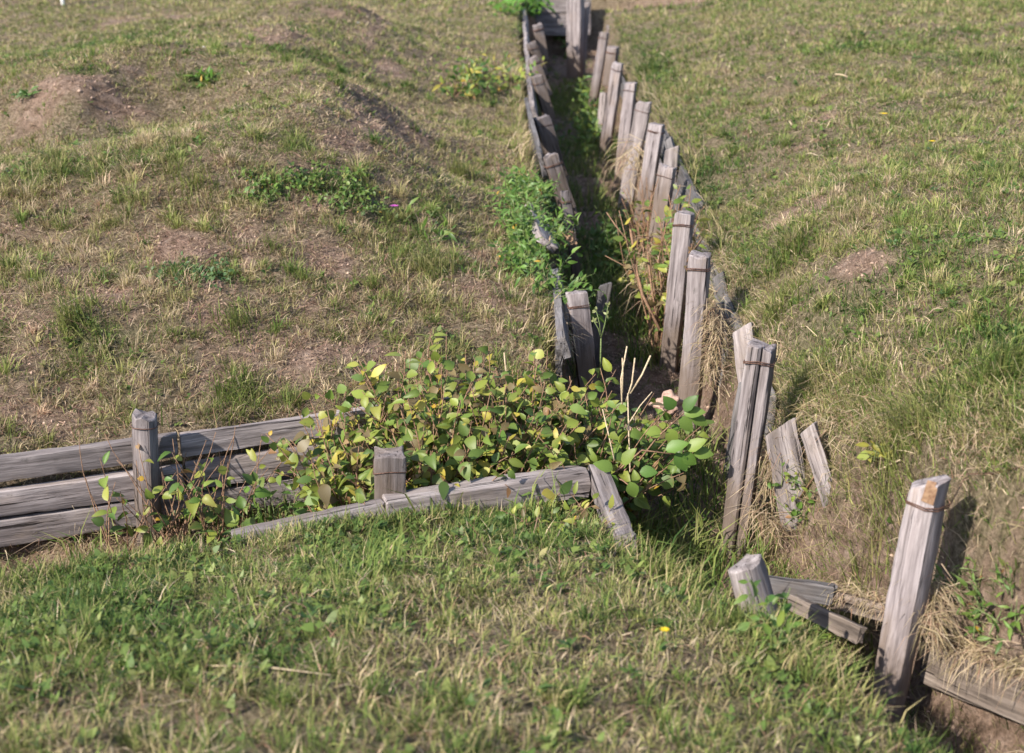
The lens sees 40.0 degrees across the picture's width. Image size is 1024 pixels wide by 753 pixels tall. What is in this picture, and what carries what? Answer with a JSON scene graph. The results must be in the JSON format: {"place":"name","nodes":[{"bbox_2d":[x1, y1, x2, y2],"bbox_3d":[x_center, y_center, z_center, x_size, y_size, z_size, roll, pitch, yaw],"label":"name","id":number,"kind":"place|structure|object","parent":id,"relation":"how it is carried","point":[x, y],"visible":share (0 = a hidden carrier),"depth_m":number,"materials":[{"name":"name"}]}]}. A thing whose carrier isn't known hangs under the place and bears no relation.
{"place":"outdoors","nodes":[
{"label":"outdoors","id":0,"kind":"place"},
{"bbox_2d":[12,77,837,653],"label":"trench grass","id":1,"kind":"structure","parent":0,"point":[618,291],"depth_m":6.94,"materials":[{"name":"plant"}]},
{"bbox_2d":[0,0,1023,752],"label":"ground","id":2,"kind":"structure","parent":0,"point":[1002,734],"depth_m":5.94,"materials":[{"name":"soil"}]},
{"bbox_2d":[22,269,107,346],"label":"grass tuft","id":3,"kind":"object","parent":2,"relation":"on","point":[61,314],"visible":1,"depth_m":5.76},
{"bbox_2d":[0,490,192,546],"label":"wooden board","id":4,"kind":"object","parent":2,"relation":"on","point":[18,529],"visible":0.58,"depth_m":5.20,"materials":[{"name":"wood"}]},
{"bbox_2d":[0,464,185,516],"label":"wooden board","id":5,"kind":"object","parent":4,"relation":"on","point":[47,496],"visible":0.77,"depth_m":5.17,"materials":[{"name":"wood"}]},
{"bbox_2d":[0,432,177,481],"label":"wooden board","id":6,"kind":"object","parent":5,"relation":"on","point":[37,463],"visible":0.86,"depth_m":5.14,"materials":[{"name":"wood"}]},
{"bbox_2d":[130,409,161,547],"bbox_3d":[-1.354,0.407,5.214,0.107,0.602,0.100,3,20,-1],"label":"wooden post","id":7,"kind":"object","parent":2,"relation":"on","point":[145,425],"visible":0.74,"depth_m":5.14,"materials":[{"name":"wood"}]},
{"bbox_2d":[79,410,290,555],"bbox_3d":[-1.189,0.419,5.092,0.716,0.557,0.845,0,20,0],"label":"climbing vine","id":8,"kind":"object","parent":7,"relation":"attached to","point":[230,518],"visible":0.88,"depth_m":5.06,"materials":[{"name":"green plant"}]},
{"bbox_2d":[145,250,243,290],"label":"weed clump","id":9,"kind":"object","parent":2,"relation":"on","point":[208,276],"visible":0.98,"depth_m":6.14,"materials":[{"name":"green plant"}]},
{"bbox_2d":[165,152,230,213],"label":"grass tuft","id":10,"kind":"object","parent":2,"relation":"on","point":[191,183],"visible":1,"depth_m":6.65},
{"bbox_2d":[182,66,222,87],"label":"dock plant","id":11,"kind":"object","parent":2,"relation":"on","point":[207,76],"visible":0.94,"depth_m":8.69,"materials":[{"name":"green plant"}]},
{"bbox_2d":[189,357,273,409],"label":"grass tuft","id":12,"kind":"object","parent":2,"relation":"on","point":[223,391],"visible":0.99,"depth_m":5.55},
{"bbox_2d":[184,284,278,352],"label":"grass tuft","id":13,"kind":"object","parent":2,"relation":"on","point":[232,318],"visible":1,"depth_m":5.86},
{"bbox_2d":[197,475,306,518],"bbox_3d":[-0.624,0.409,5.578,1.244,0.118,0.053,-7,21,-18],"label":"wooden board","id":14,"kind":"object","parent":2,"relation":"on","point":[233,491],"visible":0.12,"depth_m":5.44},
{"bbox_2d":[185,441,372,488],"bbox_3d":[-0.636,0.298,5.529,1.272,0.114,0.056,-8,21,-18],"label":"wooden board","id":15,"kind":"object","parent":14,"relation":"on","point":[240,464],"visible":0.23,"depth_m":5.38,"materials":[{"name":"wood"}]},
{"bbox_2d":[179,388,506,457],"bbox_3d":[-0.632,0.172,5.505,1.318,0.096,0.055,-8,21,-18],"label":"wooden board","id":16,"kind":"object","parent":15,"relation":"on","point":[192,443],"visible":0.41,"depth_m":5.36,"materials":[{"name":"wood"}]},
{"bbox_2d":[187,475,318,546],"bbox_3d":[-0.917,0.521,5.163,0.562,0.296,0.496,0,20,0],"label":"weed clump","id":17,"kind":"object","parent":2,"relation":"on","point":[297,504],"visible":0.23,"depth_m":5.18,"materials":[{"name":"green plant"}]},
{"bbox_2d":[206,665,330,675],"bbox_3d":[-0.577,0.694,3.326,0.319,0.027,0.008,5,21,13],"label":"dry stick","id":18,"kind":"object","parent":2,"relation":"on","point":[273,668],"visible":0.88,"depth_m":3.31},
{"bbox_2d":[228,159,375,206],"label":"weed clump","id":19,"kind":"object","parent":2,"relation":"on","point":[289,173],"visible":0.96,"depth_m":6.75,"materials":[{"name":"green plant"}]},
{"bbox_2d":[231,498,386,544],"bbox_3d":[-0.674,0.509,4.732,0.531,0.095,0.078,-11,22,-16],"label":"wooden board","id":20,"kind":"object","parent":2,"relation":"on","point":[352,508],"visible":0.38,"depth_m":4.72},
{"bbox_2d":[266,384,444,514],"bbox_3d":[-0.563,0.386,5.151,0.662,0.542,0.769,0,20,0],"label":"leafy shrub","id":21,"kind":"object","parent":2,"relation":"on","point":[320,491],"visible":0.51,"depth_m":5.06,"materials":[{"name":"green plant"}]},
{"bbox_2d":[322,181,389,215],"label":"weed clump","id":22,"kind":"object","parent":2,"relation":"on","point":[341,201],"visible":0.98,"depth_m":6.79,"materials":[{"name":"green plant"}]},
{"bbox_2d":[373,445,406,498],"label":"wooden post","id":23,"kind":"object","parent":2,"relation":"on","point":[389,468],"visible":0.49,"depth_m":4.78,"materials":[{"name":"wood"}]},
{"bbox_2d":[350,516,452,586],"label":"grass tuft","id":24,"kind":"object","parent":2,"relation":"on","point":[386,560],"visible":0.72,"depth_m":4.11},
{"bbox_2d":[392,239,462,280],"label":"grass tuft","id":25,"kind":"object","parent":2,"relation":"on","point":[427,262],"visible":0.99,"depth_m":6.48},
{"bbox_2d":[407,213,457,248],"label":"weed clump","id":26,"kind":"object","parent":2,"relation":"on","point":[446,231],"visible":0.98,"depth_m":6.83,"materials":[{"name":"green plant"}]},
{"bbox_2d":[433,150,484,182],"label":"grass tuft","id":27,"kind":"object","parent":2,"relation":"on","point":[459,168],"visible":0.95,"depth_m":8.46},
{"bbox_2d":[314,328,626,516],"bbox_3d":[-0.159,0.236,5.366,1.182,0.687,1.211,0,20,0],"label":"leafy shrub","id":28,"kind":"object","parent":2,"relation":"on","point":[459,420],"visible":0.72,"depth_m":5.16,"materials":[{"name":"green plant"}]},
{"bbox_2d":[432,46,545,98],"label":"weed clump","id":29,"kind":"object","parent":2,"relation":"on","point":[478,75],"visible":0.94,"depth_m":11.20,"materials":[{"name":"green plant"}]},
{"bbox_2d":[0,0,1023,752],"bbox_3d":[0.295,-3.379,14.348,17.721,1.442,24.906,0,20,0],"label":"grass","id":30,"kind":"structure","parent":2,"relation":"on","point":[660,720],"depth_m":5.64,"materials":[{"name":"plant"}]},
{"bbox_2d":[0,0,1023,752],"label":"dry grass","id":31,"kind":"structure","parent":2,"relation":"on","point":[974,650],"depth_m":5.94,"materials":[{"name":"plant"}]},
{"bbox_2d":[827,591,884,621],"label":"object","id":32,"kind":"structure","parent":31,"relation":"on","point":[848,604],"depth_m":4.30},
{"bbox_2d":[769,575,837,605],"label":"wooden board","id":33,"kind":"object","parent":32,"relation":"on","point":[812,590],"visible":0.56,"depth_m":4.39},
{"bbox_2d":[788,594,866,643],"bbox_3d":[0.943,0.728,4.232,0.030,0.056,0.350,8,5,-26],"label":"fallen plank","id":34,"kind":"object","parent":33,"relation":"on","point":[846,628],"visible":0.89,"depth_m":4.20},
{"bbox_2d":[0,21,1023,752],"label":"ground weeds","id":35,"kind":"object","parent":2,"relation":"on","point":[370,621],"visible":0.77,"depth_m":4.13,"materials":[{"name":"green plant"}]},
{"bbox_2d":[0,10,1023,752],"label":"soil crumbs","id":36,"kind":"object","parent":2,"relation":"on","point":[438,322],"visible":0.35,"depth_m":6.37,"materials":[{"name":"soil"}]},
{"bbox_2d":[487,0,555,17],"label":"weed clump","id":37,"kind":"object","parent":2,"relation":"on","point":[531,8],"visible":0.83,"depth_m":16.02,"materials":[{"name":"green plant"}]},
{"bbox_2d":[522,8,529,55],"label":"wooden board","id":38,"kind":"object","parent":2,"relation":"on","point":[525,25],"visible":0.81,"depth_m":15.32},
{"bbox_2d":[523,68,540,192],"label":"wooden board","id":39,"kind":"object","parent":2,"relation":"on","point":[530,140],"visible":0.2,"depth_m":9.95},
{"bbox_2d":[524,48,537,116],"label":"wooden board","id":40,"kind":"object","parent":39,"relation":"on","point":[532,103],"visible":0.73,"depth_m":11.26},
{"bbox_2d":[526,40,548,75],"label":"wooden post","id":41,"kind":"object","parent":40,"relation":"attached to","point":[532,48],"visible":0.62,"depth_m":13.42,"materials":[{"name":"wood"}]},
{"bbox_2d":[528,55,552,95],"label":"wooden post","id":42,"kind":"object","parent":40,"relation":"attached to","point":[538,68],"visible":0.53,"depth_m":12.29,"materials":[{"name":"wood"}]},
{"bbox_2d":[530,74,555,119],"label":"wooden post","id":43,"kind":"object","parent":40,"relation":"attached to","point":[541,92],"visible":0.87,"depth_m":11.38,"materials":[{"name":"wood"}]},
{"bbox_2d":[483,161,581,278],"bbox_3d":[0.105,-0.843,7.473,0.530,0.368,1.933,0,20,0],"label":"nettle patch","id":44,"kind":"object","parent":2,"relation":"on","point":[520,220],"visible":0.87,"depth_m":7.28,"materials":[{"name":"green plant"}]},
{"bbox_2d":[491,500,578,515],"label":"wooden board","id":45,"kind":"object","parent":2,"relation":"on","point":[576,503],"visible":0.04,"depth_m":5.02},
{"bbox_2d":[382,466,590,521],"bbox_3d":[-0.082,0.413,4.906,0.748,0.109,0.092,-7,21,-17],"label":"wooden board","id":46,"kind":"object","parent":45,"relation":"on","point":[488,491],"visible":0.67,"depth_m":4.88,"materials":[{"name":"wood"}]},
{"bbox_2d":[524,97,546,177],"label":"wooden board","id":47,"kind":"object","parent":2,"relation":"on","point":[536,140],"visible":0.98,"depth_m":8.87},
{"bbox_2d":[533,114,567,176],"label":"wooden post","id":48,"kind":"object","parent":47,"relation":"attached to","point":[544,125],"visible":0.66,"depth_m":9.68,"materials":[{"name":"wood"}]},
{"bbox_2d":[543,152,577,217],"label":"wooden post","id":49,"kind":"object","parent":47,"relation":"attached to","point":[553,166],"visible":0.79,"depth_m":8.41,"materials":[{"name":"wood"}]},
{"bbox_2d":[532,22,548,59],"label":"wooden post","id":50,"kind":"object","parent":2,"relation":"on","point":[539,34],"visible":0.82,"depth_m":15.23,"materials":[{"name":"wood"}]},
{"bbox_2d":[524,204,557,252],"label":"wooden board","id":51,"kind":"object","parent":2,"relation":"on","point":[538,231],"visible":0.65,"depth_m":7.03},
{"bbox_2d":[545,250,562,378],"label":"wooden board","id":52,"kind":"object","parent":2,"relation":"on","point":[559,359],"visible":0.12,"depth_m":6.05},
{"bbox_2d":[495,481,614,532],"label":"weed clump","id":53,"kind":"object","parent":2,"relation":"on","point":[498,514],"visible":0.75,"depth_m":4.69,"materials":[{"name":"green plant"}]},
{"bbox_2d":[541,278,569,327],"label":"wooden board","id":54,"kind":"object","parent":2,"relation":"on","point":[553,312],"visible":0.12,"depth_m":6.41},
{"bbox_2d":[551,268,571,359],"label":"wooden board","id":55,"kind":"object","parent":54,"relation":"on","point":[562,330],"visible":0.73,"depth_m":6.12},
{"bbox_2d":[514,244,610,341],"bbox_3d":[0.278,-0.377,6.686,0.411,0.590,0.805,4,20,11],"label":"nettle patch","id":56,"kind":"object","parent":2,"relation":"on","point":[573,284],"visible":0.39,"depth_m":6.46,"materials":[{"name":"green plant"}]},
{"bbox_2d":[543,24,590,34],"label":"wooden board","id":57,"kind":"object","parent":2,"relation":"on","point":[554,29],"visible":0.46,"depth_m":18.29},
{"bbox_2d":[535,13,590,23],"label":"wooden board","id":58,"kind":"object","parent":57,"relation":"on","point":[547,18],"visible":0.58,"depth_m":18.24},
{"bbox_2d":[535,1,590,12],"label":"wooden board","id":59,"kind":"object","parent":58,"relation":"on","point":[559,6],"visible":0.49,"depth_m":18.19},
{"bbox_2d":[560,190,582,288],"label":"wooden post","id":60,"kind":"object","parent":2,"relation":"on","point":[575,267],"visible":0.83,"depth_m":7.61,"materials":[{"name":"wood"}]},
{"bbox_2d":[566,0,584,79],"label":"wooden post","id":61,"kind":"object","parent":2,"relation":"on","point":[575,19],"visible":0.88,"depth_m":16.47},
{"bbox_2d":[554,75,604,155],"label":"weed clump","id":62,"kind":"object","parent":2,"relation":"on","point":[591,117],"visible":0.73,"depth_m":13.22,"materials":[{"name":"green plant"}]},
{"bbox_2d":[565,290,598,404],"bbox_3d":[0.324,-0.124,6.361,0.100,0.546,0.073,-9,20,-3],"label":"wooden post","id":63,"kind":"object","parent":2,"relation":"on","point":[578,304],"visible":0.75,"depth_m":6.31,"materials":[{"name":"wood"}]},
{"bbox_2d":[584,2,589,74],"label":"wooden post","id":64,"kind":"object","parent":2,"relation":"on","point":[587,13],"visible":0.5,"depth_m":16.71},
{"bbox_2d":[471,346,713,532],"bbox_3d":[0.311,0.232,5.399,0.954,0.732,0.915,0,20,0],"label":"leafy shrub","id":65,"kind":"object","parent":2,"relation":"on","point":[600,444],"visible":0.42,"depth_m":5.28,"materials":[{"name":"green plant"}]},
{"bbox_2d":[593,448,657,496],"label":"drooping branch","id":66,"kind":"object","parent":65,"relation":"attached to","point":[632,488],"visible":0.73,"depth_m":4.94,"materials":[{"name":"green plant"}]},
{"bbox_2d":[612,438,713,474],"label":"drooping branch","id":67,"kind":"object","parent":65,"relation":"attached to","point":[686,459],"visible":0.96,"depth_m":4.99,"materials":[{"name":"green plant"}]},
{"bbox_2d":[630,395,707,472],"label":"drooping branch","id":68,"kind":"object","parent":65,"relation":"attached to","point":[694,413],"visible":0.95,"depth_m":5.13,"materials":[{"name":"green plant"}]},
{"bbox_2d":[588,32,608,111],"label":"wooden post","id":69,"kind":"object","parent":2,"relation":"on","point":[599,63],"visible":0.8,"depth_m":14.06,"materials":[{"name":"wood"}]},
{"bbox_2d":[591,302,609,377],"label":"weed stalk","id":70,"kind":"object","parent":2,"relation":"on","point":[605,313],"visible":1,"depth_m":6.04,"materials":[{"name":"green plant"}]},
{"bbox_2d":[596,92,606,143],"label":"wooden post","id":71,"kind":"object","parent":2,"relation":"on","point":[602,101],"visible":0.47,"depth_m":12.82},
{"bbox_2d":[592,282,611,367],"bbox_3d":[0.429,-0.256,6.948,0.066,0.446,0.045,7,20,-3],"label":"leaning plank","id":72,"kind":"object","parent":2,"relation":"on","point":[601,300],"visible":0.56,"depth_m":6.91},
{"bbox_2d":[602,46,618,85],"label":"wooden post","id":73,"kind":"object","parent":2,"relation":"on","point":[612,53],"visible":0.8,"depth_m":12.96,"materials":[{"name":"wood"}]},
{"bbox_2d":[598,61,623,158],"bbox_3d":[0.844,-2.238,12.062,0.104,0.912,0.086,14,21,16],"label":"wooden post","id":74,"kind":"object","parent":2,"relation":"on","point":[612,103],"visible":0.84,"depth_m":12.01,"materials":[{"name":"wood"}]},
{"bbox_2d":[575,205,649,275],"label":"weed clump","id":75,"kind":"object","parent":2,"relation":"on","point":[603,243],"visible":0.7,"depth_m":9.09,"materials":[{"name":"green plant"}]},
{"bbox_2d":[588,464,637,552],"bbox_3d":[0.337,0.453,4.806,0.076,0.091,0.546,-2,22,-7],"label":"wooden board","id":76,"kind":"object","parent":2,"relation":"on","point":[603,485],"visible":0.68,"depth_m":4.76,"materials":[{"name":"wood"}]},
{"bbox_2d":[613,82,636,184],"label":"wooden post","id":77,"kind":"object","parent":2,"relation":"on","point":[628,106],"visible":0.82,"depth_m":10.85,"materials":[{"name":"wood"}]},
{"bbox_2d":[618,101,651,214],"bbox_3d":[0.875,-1.565,10.074,0.113,0.822,0.099,15,21,16],"label":"wooden post","id":78,"kind":"object","parent":2,"relation":"on","point":[642,109],"visible":0.81,"depth_m":10.01,"materials":[{"name":"wood"}]},
{"bbox_2d":[629,52,658,102],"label":"grass tuft","id":79,"kind":"object","parent":2,"relation":"on","point":[645,67],"visible":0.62,"depth_m":11.97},
{"bbox_2d":[621,175,673,278],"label":"wall shrub","id":80,"kind":"object","parent":2,"relation":"on","point":[643,228],"visible":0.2,"depth_m":8.80,"materials":[{"name":"green plant"}]},
{"bbox_2d":[633,122,665,225],"bbox_3d":[0.893,-1.313,9.152,0.105,0.674,0.087,14,21,16],"label":"wooden post","id":81,"kind":"object","parent":2,"relation":"on","point":[654,142],"visible":0.84,"depth_m":9.09,"materials":[{"name":"wood"}]},
{"bbox_2d":[602,489,701,551],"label":"grass tuft","id":82,"kind":"object","parent":2,"relation":"on","point":[642,524],"visible":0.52,"depth_m":5.26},
{"bbox_2d":[605,178,710,366],"bbox_3d":[0.810,-0.550,7.386,0.668,0.827,1.133,0,20,0],"label":"shrub","id":83,"kind":"object","parent":2,"relation":"on","point":[653,301],"visible":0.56,"depth_m":7.21,"materials":[{"name":"green plant"}]},
{"bbox_2d":[649,163,676,238],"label":"wooden post","id":84,"kind":"object","parent":2,"relation":"on","point":[665,174],"visible":0.81,"depth_m":7.95,"materials":[{"name":"wood"}]},
{"bbox_2d":[649,389,682,417],"bbox_3d":[0.636,0.119,5.796,0.149,0.133,0.096,0,20,0],"label":"earth clod","id":85,"kind":"object","parent":2,"relation":"on","point":[671,394],"visible":0.45,"depth_m":5.78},
{"bbox_2d":[664,145,679,223],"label":"wooden post","id":86,"kind":"object","parent":2,"relation":"on","point":[670,154],"visible":0.36,"depth_m":8.38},
{"bbox_2d":[659,210,695,372],"bbox_3d":[0.812,-0.373,6.973,0.100,0.912,0.094,10,21,17],"label":"wooden post","id":87,"kind":"object","parent":2,"relation":"on","point":[682,234],"visible":0.81,"depth_m":6.92,"materials":[{"name":"wood"}]},
{"bbox_2d":[676,250,712,432],"bbox_3d":[0.796,-0.149,6.182,0.105,0.818,0.096,9,21,18],"label":"wooden post","id":88,"kind":"object","parent":2,"relation":"on","point":[698,267],"visible":0.77,"depth_m":6.12,"materials":[{"name":"wood"}]},
{"bbox_2d":[650,515,740,569],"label":"grass tuft","id":89,"kind":"object","parent":2,"relation":"on","point":[699,546],"visible":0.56,"depth_m":5.13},
{"bbox_2d":[706,301,729,393],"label":"dry grass","id":90,"kind":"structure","parent":2,"relation":"on","point":[725,353],"depth_m":6.24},
{"bbox_2d":[713,271,727,302],"bbox_3d":[0.973,-0.370,6.494,0.061,0.238,0.035,-6,19,26],"label":"leaning plank","id":91,"kind":"object","parent":2,"relation":"on","point":[717,278],"visible":0.48,"depth_m":6.46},
{"bbox_2d":[672,183,775,436],"bbox_3d":[0.984,-0.500,7.004,0.046,0.193,3.522,0,22,0],"label":"wooden board","id":92,"kind":"object","parent":2,"relation":"on","point":[728,301],"visible":0.2,"depth_m":6.30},
{"bbox_2d":[660,129,702,222],"bbox_3d":[1.005,-1.264,8.589,0.044,0.150,2.220,11,21,-4],"label":"wooden board","id":93,"kind":"object","parent":92,"relation":"on","point":[685,179],"visible":0.35,"depth_m":8.10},
{"bbox_2d":[722,382,741,477],"bbox_3d":[0.919,0.250,5.735,0.038,0.516,0.076,-6,22,-31],"label":"leaning plank","id":94,"kind":"object","parent":2,"relation":"on","point":[732,431],"visible":0.2,"depth_m":5.73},
{"bbox_2d":[732,322,754,382],"bbox_3d":[0.976,-0.059,5.845,0.090,0.328,0.041,-6,4,26],"label":"leaning plank","id":95,"kind":"object","parent":2,"relation":"on","point":[740,340],"visible":0.47,"depth_m":5.83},
{"bbox_2d":[720,338,777,555],"bbox_3d":[0.854,0.283,5.103,0.109,0.854,0.101,11,21,17],"label":"wooden post","id":96,"kind":"object","parent":2,"relation":"on","point":[759,361],"visible":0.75,"depth_m":5.05,"materials":[{"name":"wood"}]},
{"bbox_2d":[728,554,785,636],"bbox_3d":[0.704,0.673,3.993,0.114,0.357,0.097,-23,20,-14],"label":"wooden stump","id":97,"kind":"object","parent":2,"relation":"on","point":[754,567],"visible":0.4,"depth_m":3.92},
{"bbox_2d":[731,279,808,368],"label":"grass tuft","id":98,"kind":"object","parent":2,"relation":"on","point":[772,311],"visible":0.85,"depth_m":5.78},
{"bbox_2d":[740,219,817,288],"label":"grass tuft","id":99,"kind":"object","parent":2,"relation":"on","point":[782,246],"visible":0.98,"depth_m":6.23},
{"bbox_2d":[765,418,804,530],"bbox_3d":[0.995,0.352,5.041,0.127,0.406,0.042,-10,5,26],"label":"leaning plank","id":100,"kind":"object","parent":2,"relation":"on","point":[784,432],"visible":0.77,"depth_m":5.03,"materials":[{"name":"wood"}]},
{"bbox_2d":[733,573,841,654],"bbox_3d":[0.759,0.710,4.142,0.344,0.666,1.138,8,22,22],"label":"weed clump","id":101,"kind":"object","parent":2,"relation":"on","point":[779,619],"visible":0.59,"depth_m":3.67,"materials":[{"name":"green plant"}]},
{"bbox_2d":[757,462,817,525],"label":"weed clump","id":102,"kind":"object","parent":2,"relation":"on","point":[794,512],"visible":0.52,"depth_m":5.00,"materials":[{"name":"green plant"}]},
{"bbox_2d":[754,320,844,527],"bbox_3d":[1.022,0.185,5.236,0.438,0.829,0.406,17,26,39],"label":"grass tuft","id":103,"kind":"object","parent":2,"relation":"on","point":[800,374],"visible":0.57,"depth_m":5.15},
{"bbox_2d":[800,421,831,507],"bbox_3d":[1.061,0.305,4.846,0.068,0.299,0.039,-17,4,25],"label":"leaning plank","id":104,"kind":"object","parent":2,"relation":"on","point":[813,444],"visible":0.76,"depth_m":4.83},
{"bbox_2d":[696,253,1023,752],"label":"grass","id":105,"kind":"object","parent":2,"relation":"on","point":[848,395],"visible":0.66,"depth_m":4.64,"materials":[{"name":"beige plant"}]},
{"bbox_2d":[856,440,892,463],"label":"weed clump","id":106,"kind":"object","parent":2,"relation":"on","point":[874,447],"visible":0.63,"depth_m":4.49,"materials":[{"name":"yellow plant"}]},
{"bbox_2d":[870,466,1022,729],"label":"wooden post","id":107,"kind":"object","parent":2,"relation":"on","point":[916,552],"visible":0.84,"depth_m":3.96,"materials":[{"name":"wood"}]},
{"bbox_2d":[920,640,1023,724],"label":"wooden board","id":108,"kind":"object","parent":2,"relation":"on","point":[985,699],"visible":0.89,"depth_m":3.94,"materials":[{"name":"wood"}]},
{"bbox_2d":[931,554,1015,614],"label":"weed clump","id":109,"kind":"object","parent":2,"relation":"on","point":[964,583],"visible":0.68,"depth_m":3.98,"materials":[{"name":"green plant"}]},
{"bbox_2d":[955,321,1023,399],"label":"grass tuft","id":110,"kind":"object","parent":2,"relation":"on","point":[1019,358],"visible":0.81,"depth_m":4.26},
{"bbox_2d":[957,585,1023,654],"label":"weed clump","id":111,"kind":"object","parent":2,"relation":"on","point":[1010,631],"visible":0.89,"depth_m":3.92,"materials":[{"name":"green plant"}]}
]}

